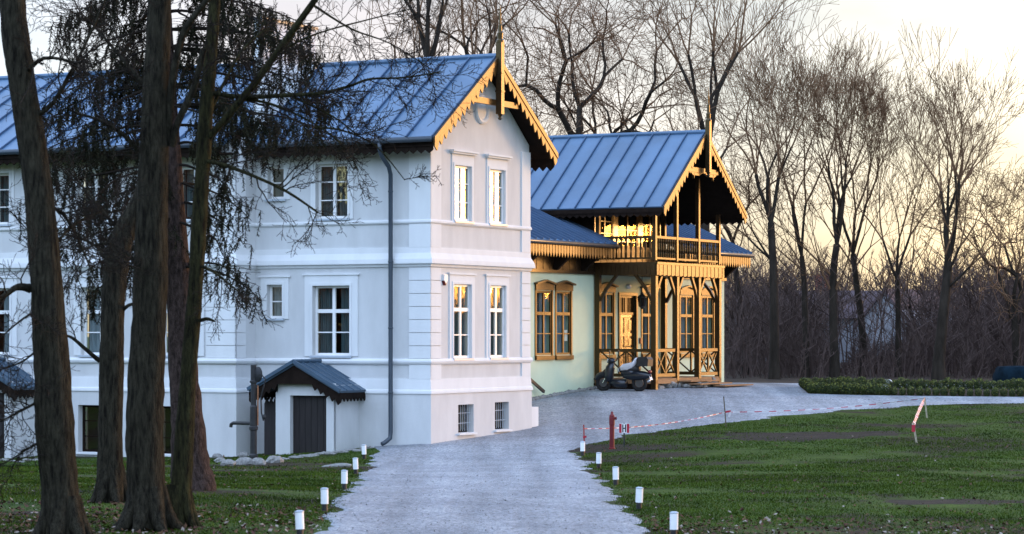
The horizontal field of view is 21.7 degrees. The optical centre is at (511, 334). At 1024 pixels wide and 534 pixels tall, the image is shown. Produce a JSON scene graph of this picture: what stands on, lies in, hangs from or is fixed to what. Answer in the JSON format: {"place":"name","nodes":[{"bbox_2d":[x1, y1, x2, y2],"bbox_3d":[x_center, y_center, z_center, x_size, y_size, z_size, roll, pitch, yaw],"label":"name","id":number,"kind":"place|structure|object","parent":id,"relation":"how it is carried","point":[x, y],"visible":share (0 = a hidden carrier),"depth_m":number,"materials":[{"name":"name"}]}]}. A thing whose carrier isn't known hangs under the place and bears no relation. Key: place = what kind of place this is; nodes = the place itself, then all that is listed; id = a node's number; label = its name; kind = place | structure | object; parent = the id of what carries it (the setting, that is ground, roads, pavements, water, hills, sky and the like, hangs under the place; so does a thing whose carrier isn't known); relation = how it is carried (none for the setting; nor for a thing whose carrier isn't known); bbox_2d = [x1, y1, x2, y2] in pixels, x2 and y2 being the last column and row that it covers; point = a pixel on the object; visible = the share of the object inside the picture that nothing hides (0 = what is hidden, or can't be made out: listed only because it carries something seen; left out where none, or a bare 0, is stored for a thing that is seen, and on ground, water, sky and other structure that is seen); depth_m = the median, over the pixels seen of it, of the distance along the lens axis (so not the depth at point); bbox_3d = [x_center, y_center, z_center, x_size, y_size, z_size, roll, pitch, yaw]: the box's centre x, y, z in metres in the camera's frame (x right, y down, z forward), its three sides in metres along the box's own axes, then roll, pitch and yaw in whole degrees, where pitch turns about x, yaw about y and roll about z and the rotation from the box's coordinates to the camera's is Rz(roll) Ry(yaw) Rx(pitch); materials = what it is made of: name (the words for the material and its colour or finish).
{"place":"outdoors","nodes":[
{"label":"outdoors","id":0,"kind":"place"},
{"bbox_2d":[0,337,1023,533],"bbox_3d":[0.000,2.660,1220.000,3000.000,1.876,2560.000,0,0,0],"label":"lawn","id":1,"kind":"structure","parent":0,"point":[872,413],"depth_m":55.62,"materials":[{"name":"plant"}]},
{"bbox_2d":[3,137,136,503],"bbox_3d":[-6.660,-0.988,41.161,2.507,7.729,1.689,0,0,0],"label":"mossy tree","id":2,"kind":"object","parent":1,"relation":"on","point":[110,484],"visible":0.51,"depth_m":40.85,"materials":[{"name":"brown plant"}]},
{"bbox_2d":[0,0,161,533],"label":"mossy tree","id":3,"kind":"object","parent":1,"relation":"on","point":[62,510],"visible":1,"depth_m":33.83,"materials":[{"name":"brown plant"}]},
{"bbox_2d":[26,0,245,532],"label":"mossy tree","id":4,"kind":"object","parent":1,"relation":"on","point":[148,504],"visible":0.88,"depth_m":35.32,"materials":[{"name":"brown plant"}]},
{"bbox_2d":[4,0,359,490],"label":"spruce tree","id":5,"kind":"object","parent":1,"relation":"on","point":[203,478],"visible":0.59,"depth_m":44.78,"materials":[{"name":"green plant"}]},
{"bbox_2d":[220,459,235,465],"bbox_3d":[-6.753,3.083,63.497,0.389,0.250,0.262,-8,1,24],"label":"field stone","id":6,"kind":"object","parent":1,"relation":"on","point":[230,462],"visible":0.66,"depth_m":63.40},
{"bbox_2d":[235,457,251,464],"bbox_3d":[-6.458,3.097,64.225,0.489,0.305,0.310,-11,-8,-3],"label":"field stone","id":7,"kind":"object","parent":1,"relation":"on","point":[243,460],"visible":0.56,"depth_m":64.11,"materials":[{"name":"stone"}]},
{"bbox_2d":[229,365,265,458],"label":"water pump","id":8,"kind":"object","parent":1,"relation":"on","point":[256,377],"visible":0.98,"depth_m":67.94,"materials":[{"name":"black metal"}]},
{"bbox_2d":[251,457,265,464],"bbox_3d":[-6.103,3.090,64.149,0.426,0.277,0.276,2,1,20],"label":"field stone","id":9,"kind":"object","parent":1,"relation":"on","point":[258,461],"visible":0.62,"depth_m":64.04,"materials":[{"name":"stone"}]},
{"bbox_2d":[165,463,361,466],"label":"bare soil","id":10,"kind":"structure","parent":1,"relation":"on","point":[276,464],"depth_m":63.81,"materials":[{"name":"soil"}]},
{"bbox_2d":[266,455,283,462],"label":"field stone","id":11,"kind":"object","parent":1,"relation":"on","point":[274,459],"visible":0.59,"depth_m":65.38,"materials":[{"name":"stone"}]},
{"bbox_2d":[0,7,557,457],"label":"white villa","id":12,"kind":"object","parent":1,"relation":"on","point":[402,313],"visible":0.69,"depth_m":71.82,"materials":[{"name":"paint"}]},
{"bbox_2d":[0,164,13,225],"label":"window","id":13,"kind":"structure","parent":12,"relation":"in","point":[7,178],"depth_m":75.36,"materials":[{"name":"white paint"}]},
{"bbox_2d":[0,276,17,356],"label":"window","id":14,"kind":"structure","parent":12,"relation":"in","point":[10,303],"depth_m":75.04,"materials":[{"name":"white paint"}]},
{"bbox_2d":[71,275,101,356],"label":"window","id":15,"kind":"structure","parent":12,"relation":"in","point":[94,330],"depth_m":74.03,"materials":[{"name":"white paint"}]},
{"bbox_2d":[76,405,98,454],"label":"window","id":16,"kind":"structure","parent":12,"relation":"in","point":[92,410],"depth_m":74.59,"materials":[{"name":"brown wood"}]},
{"bbox_2d":[73,161,112,223],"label":"window","id":17,"kind":"structure","parent":12,"relation":"in","point":[96,180],"depth_m":73.97,"materials":[{"name":"glass"}]},
{"bbox_2d":[163,406,171,456],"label":"window","id":18,"kind":"structure","parent":12,"relation":"in","point":[167,409],"depth_m":73.45,"materials":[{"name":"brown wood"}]},
{"bbox_2d":[165,280,203,356],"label":"window","id":19,"kind":"structure","parent":12,"relation":"in","point":[201,339],"depth_m":72.08,"materials":[{"name":"white paint"}]},
{"bbox_2d":[182,157,195,221],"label":"window","id":20,"kind":"structure","parent":12,"relation":"in","point":[188,195],"depth_m":72.66,"materials":[{"name":"glass"}]},
{"bbox_2d":[258,275,289,320],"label":"window","id":21,"kind":"structure","parent":12,"relation":"in","point":[279,284],"depth_m":72.29,"materials":[{"name":"white paint"}]},
{"bbox_2d":[262,159,289,200],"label":"window","id":22,"kind":"structure","parent":12,"relation":"in","point":[280,195],"depth_m":72.29,"materials":[{"name":"white paint"}]},
{"bbox_2d":[302,273,359,357],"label":"window","id":23,"kind":"structure","parent":12,"relation":"in","point":[336,304],"depth_m":71.61,"materials":[{"name":"white paint"}]},
{"bbox_2d":[311,154,352,220],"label":"window","id":24,"kind":"structure","parent":12,"relation":"in","point":[345,206],"depth_m":71.59,"materials":[{"name":"white paint"}]},
{"bbox_2d":[449,272,476,360],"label":"window","id":25,"kind":"structure","parent":12,"relation":"in","point":[457,281],"depth_m":71.68,"materials":[{"name":"white paint"}]},
{"bbox_2d":[450,149,478,223],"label":"window","id":26,"kind":"structure","parent":12,"relation":"in","point":[464,158],"depth_m":71.66,"materials":[{"name":"white paint"}]},
{"bbox_2d":[457,405,477,434],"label":"window","id":27,"kind":"structure","parent":12,"relation":"in","point":[459,406],"depth_m":71.77,"materials":[{"name":"white wood"}]},
{"bbox_2d":[486,274,510,359],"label":"window","id":28,"kind":"structure","parent":12,"relation":"in","point":[492,280],"depth_m":73.50,"materials":[{"name":"white paint"}]},
{"bbox_2d":[485,154,512,225],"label":"window","id":29,"kind":"structure","parent":12,"relation":"in","point":[496,162],"depth_m":73.41,"materials":[{"name":"white paint"}]},
{"bbox_2d":[494,402,512,431],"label":"window","id":30,"kind":"structure","parent":12,"relation":"in","point":[501,404],"depth_m":73.65,"materials":[{"name":"white wood"}]},
{"bbox_2d":[295,510,303,533],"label":"path light","id":31,"kind":"object","parent":1,"relation":"on","point":[299,520],"visible":1,"depth_m":34.78,"materials":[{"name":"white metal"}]},
{"bbox_2d":[320,487,328,511],"bbox_3d":[-2.829,2.516,40.268,0.121,0.412,0.124,-2,-1,42],"label":"path light","id":32,"kind":"object","parent":1,"relation":"on","point":[324,496],"visible":0.92,"depth_m":40.22,"materials":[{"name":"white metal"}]},
{"bbox_2d":[166,0,486,526],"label":"mossy tree","id":33,"kind":"object","parent":1,"relation":"on","point":[179,489],"visible":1,"depth_m":35.87,"materials":[{"name":"brown plant"}]},
{"bbox_2d":[322,463,351,466],"bbox_3d":[-4.101,3.091,62.399,0.725,0.167,0.197,-5,-1,-5],"label":"field stone","id":34,"kind":"object","parent":1,"relation":"on","point":[340,465],"visible":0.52,"depth_m":62.34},
{"bbox_2d":[341,470,347,489],"bbox_3d":[-2.988,2.616,47.539,0.121,0.412,0.124,3,-3,-41],"label":"path light","id":35,"kind":"object","parent":1,"relation":"on","point":[344,478],"visible":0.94,"depth_m":47.50,"materials":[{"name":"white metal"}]},
{"bbox_2d":[352,458,357,474],"bbox_3d":[-3.357,2.849,57.272,0.121,0.412,0.124,-2,1,21],"label":"path light","id":36,"kind":"object","parent":1,"relation":"on","point":[355,464],"visible":0.91,"depth_m":57.23,"materials":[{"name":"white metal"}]},
{"bbox_2d":[0,422,1023,533],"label":"fallen leaves","id":37,"kind":"object","parent":1,"relation":"on","point":[253,531],"visible":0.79,"depth_m":38.97,"materials":[{"name":"plant"}]},
{"bbox_2d":[580,441,584,455],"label":"path light","id":38,"kind":"object","parent":1,"relation":"on","point":[582,446],"visible":0.92,"depth_m":65.16,"materials":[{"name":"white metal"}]},
{"bbox_2d":[596,452,601,468],"bbox_3d":[1.920,2.809,58.972,0.121,0.412,0.124,2,2,37],"label":"path light","id":39,"kind":"object","parent":1,"relation":"on","point":[598,458],"visible":0.91,"depth_m":58.92,"materials":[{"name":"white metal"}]},
{"bbox_2d":[612,466,618,484],"bbox_3d":[1.950,2.685,50.131,0.124,0.412,0.121,-1,-1,33],"label":"path light","id":40,"kind":"object","parent":1,"relation":"on","point":[615,474],"visible":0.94,"depth_m":50.09,"materials":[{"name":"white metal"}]},
{"bbox_2d":[567,444,704,453],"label":"bare soil","id":41,"kind":"structure","parent":1,"relation":"on","point":[596,448],"depth_m":67.30,"materials":[{"name":"soil"}]},
{"bbox_2d":[609,411,616,448],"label":"hydrant","id":42,"kind":"object","parent":41,"relation":"on","point":[612,418],"visible":0.94,"depth_m":67.27,"materials":[{"name":"metal"}]},
{"bbox_2d":[619,423,628,446],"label":"hydrant sign","id":43,"kind":"object","parent":41,"relation":"on","point":[623,428],"visible":0.95,"depth_m":67.73,"materials":[{"name":"white metal"}]},
{"bbox_2d":[635,487,642,508],"bbox_3d":[2.026,2.633,42.486,0.121,0.412,0.124,2,1,-14],"label":"path light","id":44,"kind":"object","parent":1,"relation":"on","point":[639,497],"visible":0.94,"depth_m":42.44,"materials":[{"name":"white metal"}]},
{"bbox_2d":[529,87,754,400],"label":"timber porch house","id":45,"kind":"structure","parent":1,"relation":"on","point":[613,215],"depth_m":88.67,"materials":[{"name":"green paint"}]},
{"bbox_2d":[534,279,556,359],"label":"window","id":46,"kind":"structure","parent":45,"relation":"in","point":[545,284],"depth_m":84.97,"materials":[{"name":"brown wood"}]},
{"bbox_2d":[537,280,575,359],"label":"window","id":47,"kind":"structure","parent":45,"relation":"in","point":[565,285],"depth_m":86.04,"materials":[{"name":"brown wood"}]},
{"bbox_2d":[601,216,612,235],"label":"window","id":48,"kind":"structure","parent":45,"relation":"in","point":[604,221],"depth_m":88.86,"materials":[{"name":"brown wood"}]},
{"bbox_2d":[602,282,618,358],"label":"window","id":49,"kind":"structure","parent":45,"relation":"in","point":[605,314],"depth_m":89.14,"materials":[{"name":"brown wood"}]},
{"bbox_2d":[601,215,637,246],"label":"window","id":50,"kind":"structure","parent":45,"relation":"in","point":[621,227],"depth_m":91.07,"materials":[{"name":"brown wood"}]},
{"bbox_2d":[618,292,637,372],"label":"door","id":51,"kind":"structure","parent":45,"relation":"in","point":[627,334],"depth_m":90.50,"materials":[{"name":"brown wood"}]},
{"bbox_2d":[624,215,657,247],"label":"window","id":52,"kind":"structure","parent":45,"relation":"in","point":[631,220],"depth_m":92.08,"materials":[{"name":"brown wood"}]},
{"bbox_2d":[637,292,646,308],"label":"porch lantern","id":53,"kind":"object","parent":45,"relation":"hanging from","point":[641,297],"visible":0.95,"depth_m":89.08,"materials":[{"name":"black metal"}]},
{"bbox_2d":[640,284,660,356],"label":"window","id":54,"kind":"structure","parent":45,"relation":"in","point":[645,312],"depth_m":91.90,"materials":[{"name":"brown wood"}]},
{"bbox_2d":[679,285,693,356],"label":"window","id":55,"kind":"structure","parent":45,"relation":"in","point":[687,290],"depth_m":94.93,"materials":[{"name":"brown wood"}]},
{"bbox_2d":[701,286,714,356],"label":"window","id":56,"kind":"structure","parent":45,"relation":"in","point":[705,315],"depth_m":96.66,"materials":[{"name":"brown wood"}]},
{"bbox_2d":[670,511,678,533],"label":"path light","id":57,"kind":"object","parent":1,"relation":"on","point":[673,521],"visible":1,"depth_m":36.43,"materials":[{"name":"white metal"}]},
{"bbox_2d":[723,396,726,426],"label":"stake","id":58,"kind":"object","parent":1,"relation":"on","point":[724,411],"visible":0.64,"depth_m":73.74,"materials":[{"name":"brown wood"}]},
{"bbox_2d":[585,412,724,428],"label":"barrier tape","id":59,"kind":"object","parent":58,"relation":"attached to","point":[655,424],"visible":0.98,"depth_m":70.16,"materials":[{"name":"plastic"}]},
{"bbox_2d":[747,398,923,411],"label":"barrier tape","id":60,"kind":"object","parent":58,"relation":"attached to","point":[827,408],"visible":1,"depth_m":75.18,"materials":[{"name":"plastic"}]},
{"bbox_2d":[709,432,864,441],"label":"bare soil","id":61,"kind":"structure","parent":1,"relation":"on","point":[806,435],"depth_m":69.99,"materials":[{"name":"soil"}]},
{"bbox_2d":[837,431,907,435],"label":"bare soil","id":62,"kind":"structure","parent":1,"relation":"on","point":[879,433],"depth_m":70.61,"materials":[{"name":"soil"}]},
{"bbox_2d":[912,423,917,442],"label":"stake","id":63,"kind":"object","parent":1,"relation":"on","point":[915,436],"visible":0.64,"depth_m":66.77,"materials":[{"name":"white wood"}]},
{"bbox_2d":[912,398,924,431],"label":"barrier tape","id":64,"kind":"object","parent":63,"relation":"attached to","point":[917,413],"visible":1,"depth_m":70.00,"materials":[{"name":"plastic"}]},
{"bbox_2d":[882,499,1023,504],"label":"bare soil","id":65,"kind":"structure","parent":1,"relation":"on","point":[939,501],"depth_m":44.73,"materials":[{"name":"soil"}]},
{"bbox_2d":[0,0,1023,336],"label":"sky","id":66,"kind":"structure","parent":0,"point":[986,28],"materials":[{"name":"white"}]},
{"bbox_2d":[167,352,998,383],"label":"forest floor","id":67,"kind":"structure","parent":0,"point":[762,379],"depth_m":110.78,"materials":[{"name":"brown plant"}]},
{"bbox_2d":[287,0,481,62],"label":"bare tree","id":68,"kind":"object","parent":67,"relation":"on","point":[368,7],"visible":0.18,"depth_m":106.43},
{"bbox_2d":[389,0,501,56],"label":"bare tree","id":69,"kind":"object","parent":67,"relation":"on","point":[427,51],"visible":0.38,"depth_m":99.75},
{"bbox_2d":[394,0,528,61],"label":"bare tree","id":70,"kind":"object","parent":67,"relation":"on","point":[495,25],"visible":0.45,"depth_m":104.25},
{"bbox_2d":[364,0,603,99],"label":"bare tree","id":71,"kind":"object","parent":67,"relation":"on","point":[489,25],"visible":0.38,"depth_m":108.31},
{"bbox_2d":[384,0,758,246],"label":"bare tree","id":72,"kind":"object","parent":67,"relation":"on","point":[564,120],"visible":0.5,"depth_m":110.52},
{"bbox_2d":[504,0,739,135],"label":"bare tree","id":73,"kind":"object","parent":67,"relation":"on","point":[604,101],"visible":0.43,"depth_m":117.11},
{"bbox_2d":[465,0,809,158],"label":"bare tree","id":74,"kind":"object","parent":67,"relation":"on","point":[617,129],"visible":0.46,"depth_m":116.07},
{"bbox_2d":[591,0,839,231],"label":"bare tree","id":75,"kind":"object","parent":67,"relation":"on","point":[713,104],"visible":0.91,"depth_m":106.06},
{"bbox_2d":[650,0,860,378],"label":"bare tree","id":76,"kind":"object","parent":67,"relation":"on","point":[774,362],"visible":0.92,"depth_m":109.22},
{"bbox_2d":[654,59,885,374],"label":"bare tree","id":77,"kind":"object","parent":67,"relation":"on","point":[732,241],"visible":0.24,"depth_m":119.54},
{"bbox_2d":[694,26,926,377],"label":"bare tree","id":78,"kind":"object","parent":67,"relation":"on","point":[801,262],"visible":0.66,"depth_m":112.95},
{"bbox_2d":[731,14,913,377],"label":"bare tree","id":79,"kind":"object","parent":67,"relation":"on","point":[833,285],"visible":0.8,"depth_m":112.05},
{"bbox_2d":[735,275,951,361],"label":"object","id":80,"kind":"structure","parent":67,"relation":"on","point":[874,299],"depth_m":169.37,"materials":[{"name":"brick"}]},
{"bbox_2d":[736,37,956,375],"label":"bare tree","id":81,"kind":"object","parent":67,"relation":"on","point":[857,290],"visible":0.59,"depth_m":115.65,"materials":[{"name":"plant"}]},
{"bbox_2d":[724,231,1023,378],"bbox_3d":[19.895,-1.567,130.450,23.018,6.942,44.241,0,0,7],"label":"thicket","id":82,"kind":"object","parent":67,"relation":"on","point":[974,352],"visible":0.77,"depth_m":116.11,"materials":[{"name":"plant"}]},
{"bbox_2d":[772,82,1010,376],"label":"bare tree","id":83,"kind":"object","parent":67,"relation":"on","point":[898,305],"visible":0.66,"depth_m":113.78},
{"bbox_2d":[844,19,1023,379],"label":"bare tree","id":84,"kind":"object","parent":67,"relation":"on","point":[938,372],"visible":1,"depth_m":107.74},
{"bbox_2d":[898,153,1023,365],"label":"bare tree","id":85,"kind":"object","parent":67,"relation":"on","point":[1013,301],"visible":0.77,"depth_m":111.73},
{"bbox_2d":[992,366,1023,382],"bbox_3d":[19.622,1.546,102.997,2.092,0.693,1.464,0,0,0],"label":"car","id":86,"kind":"object","parent":67,"relation":"on","point":[1002,373],"visible":0.86,"depth_m":102.39,"materials":[{"name":"paint"}]},
{"bbox_2d":[314,383,1023,533],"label":"gravel drive","id":87,"kind":"structure","parent":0,"point":[592,408],"depth_m":61.62,"materials":[{"name":"gravel"}]},
{"bbox_2d":[594,350,652,390],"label":"scooter","id":88,"kind":"object","parent":87,"relation":"on","point":[635,374],"visible":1,"depth_m":86.35,"materials":[{"name":"metal"}]},
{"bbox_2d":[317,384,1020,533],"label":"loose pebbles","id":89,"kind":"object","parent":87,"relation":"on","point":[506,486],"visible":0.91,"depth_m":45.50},
{"bbox_2d":[806,382,815,393],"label":"box shrub","id":90,"kind":"object","parent":87,"relation":"on","point":[810,389],"visible":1,"depth_m":87.21,"materials":[{"name":"green plant"}]},
{"bbox_2d":[832,382,841,393],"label":"box shrub","id":91,"kind":"object","parent":87,"relation":"on","point":[836,388],"visible":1,"depth_m":87.11,"materials":[{"name":"green plant"}]},
{"bbox_2d":[897,377,906,387],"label":"box shrub","id":92,"kind":"object","parent":87,"relation":"on","point":[901,381],"visible":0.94,"depth_m":91.58,"materials":[{"name":"green plant"}]},
{"bbox_2d":[814,387,1023,396],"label":"flower bed soil","id":93,"kind":"structure","parent":87,"relation":"on","point":[931,394],"depth_m":87.07,"materials":[{"name":"soil"}]},
{"bbox_2d":[818,382,826,393],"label":"box shrub","id":94,"kind":"object","parent":93,"relation":"on","point":[823,389],"visible":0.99,"depth_m":87.21,"materials":[{"name":"green plant"}]},
{"bbox_2d":[825,383,834,393],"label":"box shrub","id":95,"kind":"object","parent":93,"relation":"on","point":[829,387],"visible":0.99,"depth_m":87.09,"materials":[{"name":"green plant"}]},
{"bbox_2d":[838,382,847,393],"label":"box shrub","id":96,"kind":"object","parent":93,"relation":"on","point":[842,388],"visible":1,"depth_m":87.10,"materials":[{"name":"green plant"}]},
{"bbox_2d":[844,383,853,394],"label":"box shrub","id":97,"kind":"object","parent":93,"relation":"on","point":[848,389],"visible":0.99,"depth_m":87.02,"materials":[{"name":"green plant"}]},
{"bbox_2d":[850,382,859,394],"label":"box shrub","id":98,"kind":"object","parent":93,"relation":"on","point":[855,387],"visible":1,"depth_m":87.02,"materials":[{"name":"green plant"}]},
{"bbox_2d":[857,383,865,394],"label":"box shrub","id":99,"kind":"object","parent":93,"relation":"on","point":[861,389],"visible":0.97,"depth_m":87.00,"materials":[{"name":"green plant"}]},
{"bbox_2d":[862,382,872,394],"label":"box shrub","id":100,"kind":"object","parent":93,"relation":"on","point":[867,388],"visible":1,"depth_m":86.99,"materials":[{"name":"green plant"}]},
{"bbox_2d":[869,382,879,394],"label":"box shrub","id":101,"kind":"object","parent":93,"relation":"on","point":[873,390],"visible":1,"depth_m":86.90,"materials":[{"name":"green plant"}]},
{"bbox_2d":[876,383,885,394],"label":"box shrub","id":102,"kind":"object","parent":93,"relation":"on","point":[881,389],"visible":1,"depth_m":86.87,"materials":[{"name":"green plant"}]},
{"bbox_2d":[882,383,891,394],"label":"box shrub","id":103,"kind":"object","parent":93,"relation":"on","point":[888,390],"visible":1,"depth_m":86.92,"materials":[{"name":"green plant"}]},
{"bbox_2d":[907,386,914,395],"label":"box shrub","id":104,"kind":"object","parent":93,"relation":"on","point":[912,391],"visible":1,"depth_m":86.84,"materials":[{"name":"green plant"}]},
{"bbox_2d":[915,386,923,395],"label":"box shrub","id":105,"kind":"object","parent":93,"relation":"on","point":[919,392],"visible":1,"depth_m":86.76,"materials":[{"name":"green plant"}]},
{"bbox_2d":[940,387,948,395],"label":"box shrub","id":106,"kind":"object","parent":93,"relation":"on","point":[943,392],"visible":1,"depth_m":86.74,"materials":[{"name":"green plant"}]},
{"bbox_2d":[949,386,957,395],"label":"box shrub","id":107,"kind":"object","parent":93,"relation":"on","point":[953,392],"visible":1,"depth_m":86.62,"materials":[{"name":"green plant"}]},
{"bbox_2d":[942,377,952,388],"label":"box shrub","id":108,"kind":"object","parent":87,"relation":"on","point":[947,382],"visible":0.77,"depth_m":91.54,"materials":[{"name":"green plant"}]},
{"bbox_2d":[1008,378,1018,389],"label":"box shrub","id":109,"kind":"object","parent":87,"relation":"on","point":[1013,381],"visible":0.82,"depth_m":91.48,"materials":[{"name":"green plant"}]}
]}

